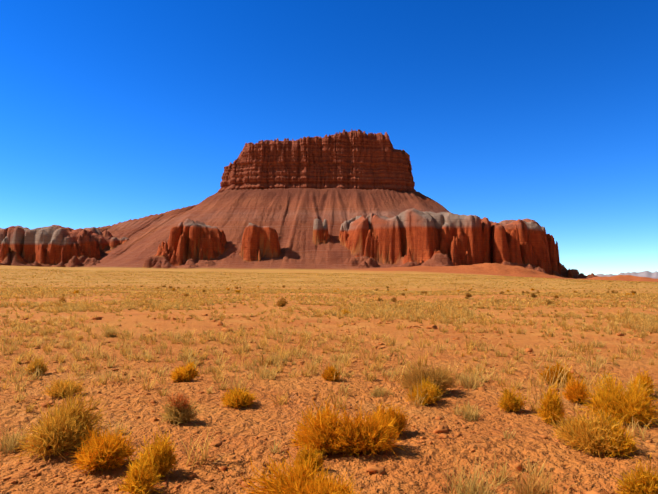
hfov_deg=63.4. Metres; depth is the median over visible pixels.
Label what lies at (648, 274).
distant reef ridge
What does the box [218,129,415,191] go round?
butte cap rock
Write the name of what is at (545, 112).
sky
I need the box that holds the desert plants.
[0,268,657,493]
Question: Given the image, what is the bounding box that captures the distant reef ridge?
[596,271,657,278]
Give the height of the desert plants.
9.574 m
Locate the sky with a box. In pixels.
[0,0,657,275]
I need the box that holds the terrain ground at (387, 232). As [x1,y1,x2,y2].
[0,188,657,493]
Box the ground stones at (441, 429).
[0,314,655,493]
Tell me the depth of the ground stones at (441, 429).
6.28 m

